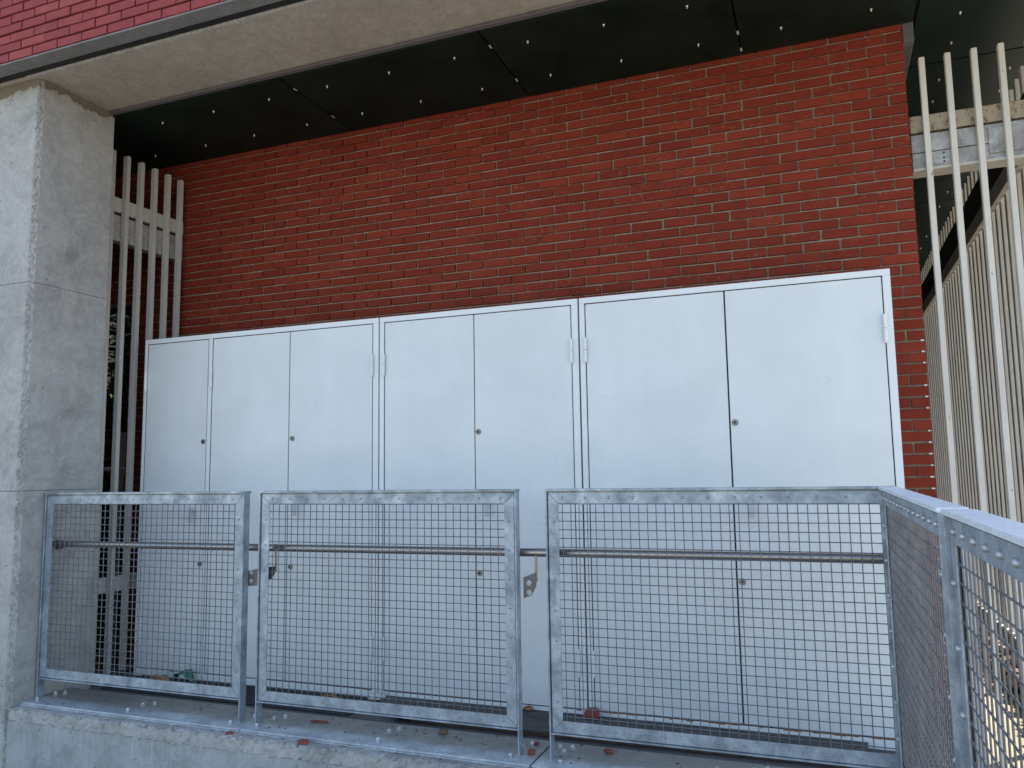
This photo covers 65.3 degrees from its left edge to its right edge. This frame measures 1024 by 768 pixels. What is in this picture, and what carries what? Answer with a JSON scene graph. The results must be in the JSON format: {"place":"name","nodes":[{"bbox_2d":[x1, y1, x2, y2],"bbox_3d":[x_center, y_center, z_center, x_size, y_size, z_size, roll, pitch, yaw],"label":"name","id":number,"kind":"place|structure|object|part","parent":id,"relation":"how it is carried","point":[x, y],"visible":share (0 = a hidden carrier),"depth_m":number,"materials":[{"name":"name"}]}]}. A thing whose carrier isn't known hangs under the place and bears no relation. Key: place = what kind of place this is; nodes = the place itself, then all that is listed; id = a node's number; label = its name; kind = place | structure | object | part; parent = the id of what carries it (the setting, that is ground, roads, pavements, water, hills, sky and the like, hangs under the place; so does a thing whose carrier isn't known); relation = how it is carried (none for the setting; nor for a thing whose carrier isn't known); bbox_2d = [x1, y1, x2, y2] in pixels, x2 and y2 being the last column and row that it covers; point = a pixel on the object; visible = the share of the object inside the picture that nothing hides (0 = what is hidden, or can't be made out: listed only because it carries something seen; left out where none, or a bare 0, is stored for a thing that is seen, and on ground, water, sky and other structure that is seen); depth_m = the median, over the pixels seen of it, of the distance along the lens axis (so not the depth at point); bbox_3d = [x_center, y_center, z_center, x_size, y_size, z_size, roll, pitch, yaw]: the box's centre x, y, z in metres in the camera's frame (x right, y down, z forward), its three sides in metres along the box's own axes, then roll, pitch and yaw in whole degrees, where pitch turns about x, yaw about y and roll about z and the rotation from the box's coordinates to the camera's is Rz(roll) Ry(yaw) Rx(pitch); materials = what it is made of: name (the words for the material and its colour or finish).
{"place":"outdoors","nodes":[
{"label":"outdoors","id":0,"kind":"place"},
{"bbox_2d":[95,644,118,670],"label":"ground","id":1,"kind":"structure","parent":0,"point":[97,667],"depth_m":8.42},
{"bbox_2d":[0,79,114,767],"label":"concrete pillar","id":2,"kind":"structure","parent":1,"relation":"on","point":[56,154],"depth_m":4.90,"materials":[{"name":"grey concrete"}]},
{"bbox_2d":[0,0,578,111],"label":"concrete beam","id":3,"kind":"structure","parent":2,"relation":"on","point":[298,34],"depth_m":4.58,"materials":[{"name":"grey concrete"}]},
{"bbox_2d":[116,157,146,176],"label":"soffit panel","id":4,"kind":"structure","parent":3,"relation":"attached to","point":[119,167],"depth_m":6.31,"materials":[{"name":"black metal"}]},
{"bbox_2d":[0,0,304,82],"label":"brick facade","id":5,"kind":"structure","parent":3,"relation":"attached to","point":[37,36],"depth_m":4.56,"materials":[{"name":"brick"}]},
{"bbox_2d":[113,77,351,170],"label":"soffit panel","id":6,"kind":"structure","parent":3,"relation":"attached to","point":[273,112],"depth_m":5.57,"materials":[{"name":"black metal"}]},
{"bbox_2d":[109,0,606,114],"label":"edge trim","id":7,"kind":"structure","parent":3,"relation":"attached to","point":[512,19],"depth_m":4.66,"materials":[{"name":"grey metal"}]},
{"bbox_2d":[280,31,527,130],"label":"soffit panel","id":8,"kind":"structure","parent":3,"relation":"attached to","point":[457,73],"depth_m":5.00,"materials":[{"name":"black metal"}]},
{"bbox_2d":[480,0,741,95],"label":"soffit panel","id":9,"kind":"structure","parent":3,"relation":"attached to","point":[604,41],"depth_m":4.55,"materials":[{"name":"black metal"}]},
{"bbox_2d":[733,0,915,54],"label":"soffit panel","id":10,"kind":"structure","parent":3,"relation":"attached to","point":[763,25],"depth_m":4.36,"materials":[{"name":"black metal"}]},
{"bbox_2d":[909,0,1023,66],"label":"soffit panel","id":11,"kind":"structure","parent":3,"relation":"attached to","point":[958,28],"depth_m":4.47,"materials":[{"name":"black metal"}]},
{"bbox_2d":[96,312,131,657],"bbox_3d":[-3.929,0.879,8.472,1.954,4.074,1.268,-3,-7,21],"label":"bush","id":12,"kind":"object","parent":1,"relation":"on","point":[109,409],"visible":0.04,"depth_m":8.34,"materials":[{"name":"green plant"}]},
{"bbox_2d":[103,432,125,666],"bbox_3d":[-3.822,1.635,7.525,0.500,2.351,0.055,-3,-7,21],"label":"pale fence","id":13,"kind":"object","parent":1,"relation":"on","point":[121,461],"visible":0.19,"depth_m":7.52,"materials":[{"name":"metal"}]},
{"bbox_2d":[5,705,514,767],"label":"concrete curb","id":14,"kind":"structure","parent":1,"relation":"on","point":[37,737],"depth_m":4.11,"materials":[{"name":"grey concrete"}]},
{"bbox_2d":[18,491,278,732],"bbox_3d":[-2.043,1.211,4.498,1.553,1.197,0.335,-3,-7,21],"label":"railing panel","id":15,"kind":"object","parent":14,"relation":"on","point":[220,717],"visible":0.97,"depth_m":4.41,"materials":[{"name":"metal"}]},
{"bbox_2d":[298,739,308,744],"bbox_3d":[-0.997,1.710,3.815,0.054,0.022,0.024,-2,-7,10],"label":"brick chip","id":16,"kind":"object","parent":14,"relation":"on","point":[303,741],"visible":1,"depth_m":3.81,"materials":[{"name":"red brick"}]},
{"bbox_2d":[238,489,549,767],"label":"railing panel","id":17,"kind":"object","parent":14,"relation":"on","point":[499,750],"visible":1,"depth_m":3.86,"materials":[{"name":"metal"}]},
{"bbox_2d":[310,720,327,722],"bbox_3d":[-0.992,1.733,4.100,0.096,0.008,0.024,-3,-7,15],"label":"brick chip","id":18,"kind":"object","parent":17,"relation":"on","point":[320,721],"visible":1,"depth_m":4.09,"materials":[{"name":"red brick"}]},
{"bbox_2d":[60,695,766,766],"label":"grit","id":19,"kind":"object","parent":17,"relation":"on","point":[397,734],"visible":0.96,"depth_m":3.92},
{"bbox_2d":[438,728,447,733],"bbox_3d":[-0.335,1.692,3.889,0.048,0.022,0.033,-2,-7,10],"label":"pebble","id":20,"kind":"object","parent":17,"relation":"on","point":[443,731],"visible":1,"depth_m":3.88,"materials":[{"name":"stone"}]},
{"bbox_2d":[53,540,882,597],"bbox_3d":[-0.636,0.918,3.989,4.577,0.229,0.083,-3,-7,21],"label":"handrail","id":21,"kind":"object","parent":17,"relation":"attached to","point":[530,581],"visible":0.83,"depth_m":3.72,"materials":[{"name":"metal"}]},
{"bbox_2d":[528,748,535,754],"bbox_3d":[0.088,1.650,3.582,0.035,0.025,0.024,-1,-6,-2],"label":"brick chip","id":22,"kind":"object","parent":17,"relation":"on","point":[531,751],"visible":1,"depth_m":3.57,"materials":[{"name":"red brick"}]},
{"bbox_2d":[531,486,896,767],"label":"railing panel","id":23,"kind":"object","parent":14,"relation":"on","point":[591,756],"visible":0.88,"depth_m":3.37,"materials":[{"name":"metal"}]},
{"bbox_2d":[604,748,613,753],"bbox_3d":[0.437,1.650,3.588,0.042,0.017,0.027,-1,-6,4],"label":"brick chip","id":24,"kind":"object","parent":23,"relation":"on","point":[608,750],"visible":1,"depth_m":3.58,"materials":[{"name":"red brick"}]},
{"bbox_2d":[878,486,968,767],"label":"railing panel","id":25,"kind":"object","parent":14,"relation":"on","point":[905,513],"visible":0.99,"depth_m":2.30,"materials":[{"name":"metal"}]},
{"bbox_2d":[940,509,1023,767],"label":"railing panel","id":26,"kind":"object","parent":14,"relation":"on","point":[996,541],"visible":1,"depth_m":1.44,"materials":[{"name":"metal"}]},
{"bbox_2d":[97,0,919,630],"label":"building","id":27,"kind":"structure","parent":1,"relation":"on","point":[289,74],"depth_m":9.77,"materials":[{"name":"metal"}]},
{"bbox_2d":[917,241,931,273],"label":"soffit panel","id":28,"kind":"structure","parent":27,"relation":"attached to","point":[924,249],"depth_m":9.08,"materials":[{"name":"black metal"}]},
{"bbox_2d":[914,199,954,241],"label":"soffit panel","id":29,"kind":"structure","parent":27,"relation":"attached to","point":[943,210],"depth_m":7.83,"materials":[{"name":"black metal"}]},
{"bbox_2d":[913,172,968,203],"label":"soffit panel","id":30,"kind":"structure","parent":27,"relation":"attached to","point":[944,187],"depth_m":7.02,"materials":[{"name":"black metal"}]},
{"bbox_2d":[905,46,1023,136],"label":"soffit panel","id":31,"kind":"structure","parent":27,"relation":"attached to","point":[962,81],"depth_m":5.09,"materials":[{"name":"black metal"}]},
{"bbox_2d":[110,24,950,727],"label":"brick wall","id":32,"kind":"structure","parent":1,"relation":"on","point":[780,162],"depth_m":5.02,"materials":[{"name":"red brick"}]},
{"bbox_2d":[901,21,913,76],"bbox_3d":[2.298,-1.920,4.690,0.054,0.116,0.598,-3,-7,21],"label":"closure strip","id":33,"kind":"object","parent":32,"relation":"attached to","point":[908,34],"visible":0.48,"depth_m":4.42,"materials":[{"name":"grey metal"}]},
{"bbox_2d":[909,42,1023,767],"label":"slat screen","id":34,"kind":"object","parent":1,"relation":"on","point":[976,137],"visible":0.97,"depth_m":4.23,"materials":[{"name":"paint"}]},
{"bbox_2d":[979,626,1021,709],"bbox_3d":[4.556,2.330,6.108,1.318,0.493,4.036,-3,-7,21],"label":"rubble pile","id":35,"kind":"object","parent":1,"relation":"on","point":[1017,674],"visible":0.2,"depth_m":6.85,"materials":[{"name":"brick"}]},
{"bbox_2d":[88,661,953,767],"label":"floor","id":36,"kind":"structure","parent":0,"point":[384,719],"depth_m":3.96,"materials":[{"name":"concrete"}]},
{"bbox_2d":[91,149,183,675],"bbox_3d":[-2.681,0.180,5.651,0.130,3.576,0.805,-3,-7,21],"label":"slat screen","id":37,"kind":"object","parent":36,"relation":"on","point":[138,236],"visible":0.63,"depth_m":5.61,"materials":[{"name":"beige paint"}]},
{"bbox_2d":[101,675,377,715],"bbox_3d":[-1.669,1.859,4.803,1.800,0.014,0.320,-3,-7,21],"label":"rubber mat","id":38,"kind":"object","parent":36,"relation":"on","point":[250,694],"visible":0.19,"depth_m":4.74,"materials":[{"name":"black rubber"}]},
{"bbox_2d":[146,674,170,680],"bbox_3d":[-2.261,1.878,5.076,0.221,0.041,0.100,-2,-7,12],"label":"dry leaf","id":39,"kind":"object","parent":38,"relation":"on","point":[160,678],"visible":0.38,"depth_m":5.08,"materials":[{"name":"brown plant"}]},
{"bbox_2d":[171,669,194,682],"bbox_3d":[-2.073,1.850,5.038,0.160,0.082,0.110,-3,-7,15],"label":"plastic scrap","id":40,"kind":"object","parent":38,"relation":"on","point":[187,675],"visible":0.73,"depth_m":5.04,"materials":[{"name":"green plastic"}]},
{"bbox_2d":[321,693,339,697],"bbox_3d":[-1.066,1.819,4.647,0.141,0.025,0.044,-2,-7,10],"label":"dry leaf","id":41,"kind":"object","parent":38,"relation":"on","point":[331,695],"visible":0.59,"depth_m":4.64,"materials":[{"name":"brown plant"}]},
{"bbox_2d":[133,318,379,697],"bbox_3d":[-1.592,0.786,5.301,1.863,2.256,0.512,-3,-7,21],"label":"storage cabinet","id":42,"kind":"object","parent":36,"relation":"on","point":[289,408],"visible":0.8,"depth_m":5.09,"materials":[{"name":"white metal"}]},
{"bbox_3d":[-2.278,0.790,5.320,0.536,2.165,0.051,-3,-7,21],"label":"door","id":43,"kind":"part","parent":42,"relation":"part of","materials":[{"name":"white paint"}]},
{"bbox_3d":[-1.705,0.758,5.111,0.627,2.165,0.029,-3,-7,21],"label":"door","id":44,"kind":"part","parent":42,"relation":"part of","materials":[{"name":"white paint"}]},
{"bbox_3d":[-1.124,0.723,4.877,0.617,2.165,0.053,-3,-7,21],"label":"door","id":45,"kind":"part","parent":42,"relation":"part of","materials":[{"name":"white paint"}]},
{"bbox_2d":[379,299,588,714],"bbox_3d":[-0.130,0.701,4.738,1.259,2.256,0.512,-3,-7,21],"label":"storage cabinet","id":46,"kind":"object","parent":36,"relation":"on","point":[483,398],"visible":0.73,"depth_m":4.54,"materials":[{"name":"white metal"}]},
{"bbox_3d":[-0.493,0.687,4.645,0.602,2.165,0.030,-3,-7,21],"label":"door","id":47,"kind":"part","parent":46,"relation":"part of","materials":[{"name":"white paint"}]},
{"bbox_3d":[0.066,0.653,4.418,0.598,2.165,0.051,-3,-7,21],"label":"door","id":48,"kind":"part","parent":46,"relation":"part of","materials":[{"name":"white paint"}]},
{"bbox_2d":[380,695,867,767],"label":"floor board","id":49,"kind":"object","parent":36,"relation":"on","point":[535,722],"visible":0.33,"depth_m":3.97,"materials":[{"name":"grey concrete"}]},
{"bbox_2d":[369,693,385,700],"bbox_3d":[-0.773,1.794,4.578,0.096,0.034,0.045,1,-7,-13],"label":"mortar lump","id":50,"kind":"object","parent":49,"relation":"on","point":[382,695],"visible":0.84,"depth_m":4.56,"materials":[{"name":"grey concrete"}]},
{"bbox_2d":[523,705,532,710],"bbox_3d":[0.086,1.738,4.281,0.048,0.022,0.030,1,-7,-13],"label":"dry leaf","id":51,"kind":"object","parent":49,"relation":"on","point":[528,708],"visible":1,"depth_m":4.27,"materials":[{"name":"brown plant"}]},
{"bbox_2d":[584,707,599,718],"bbox_3d":[0.414,1.706,4.134,0.077,0.050,0.051,-3,-7,15],"label":"brick lump","id":52,"kind":"object","parent":49,"relation":"on","point":[587,713],"visible":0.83,"depth_m":4.11,"materials":[{"name":"red brick"}]},
{"bbox_2d":[579,268,904,750],"bbox_3d":[1.196,0.623,4.228,1.570,2.256,0.512,-3,-7,21],"label":"storage cabinet","id":53,"kind":"object","parent":36,"relation":"on","point":[789,382],"visible":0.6,"depth_m":4.02,"materials":[{"name":"white metal"}]},
{"bbox_3d":[0.760,0.614,4.163,0.757,2.165,0.030,-3,-7,21],"label":"door","id":54,"kind":"part","parent":53,"relation":"part of","materials":[{"name":"white paint"}]},
{"bbox_3d":[1.467,0.571,3.879,0.753,2.165,0.053,-3,-7,21],"label":"door","id":55,"kind":"part","parent":53,"relation":"part of","materials":[{"name":"white paint"}]},
{"bbox_2d":[979,621,1023,767],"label":"sand path","id":56,"kind":"structure","parent":0,"point":[1016,731],"depth_m":5.83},
{"bbox_2d":[920,66,1023,694],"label":"slat screen","id":57,"kind":"object","parent":56,"relation":"on","point":[989,411],"visible":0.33,"depth_m":6.03,"materials":[{"name":"paint"}]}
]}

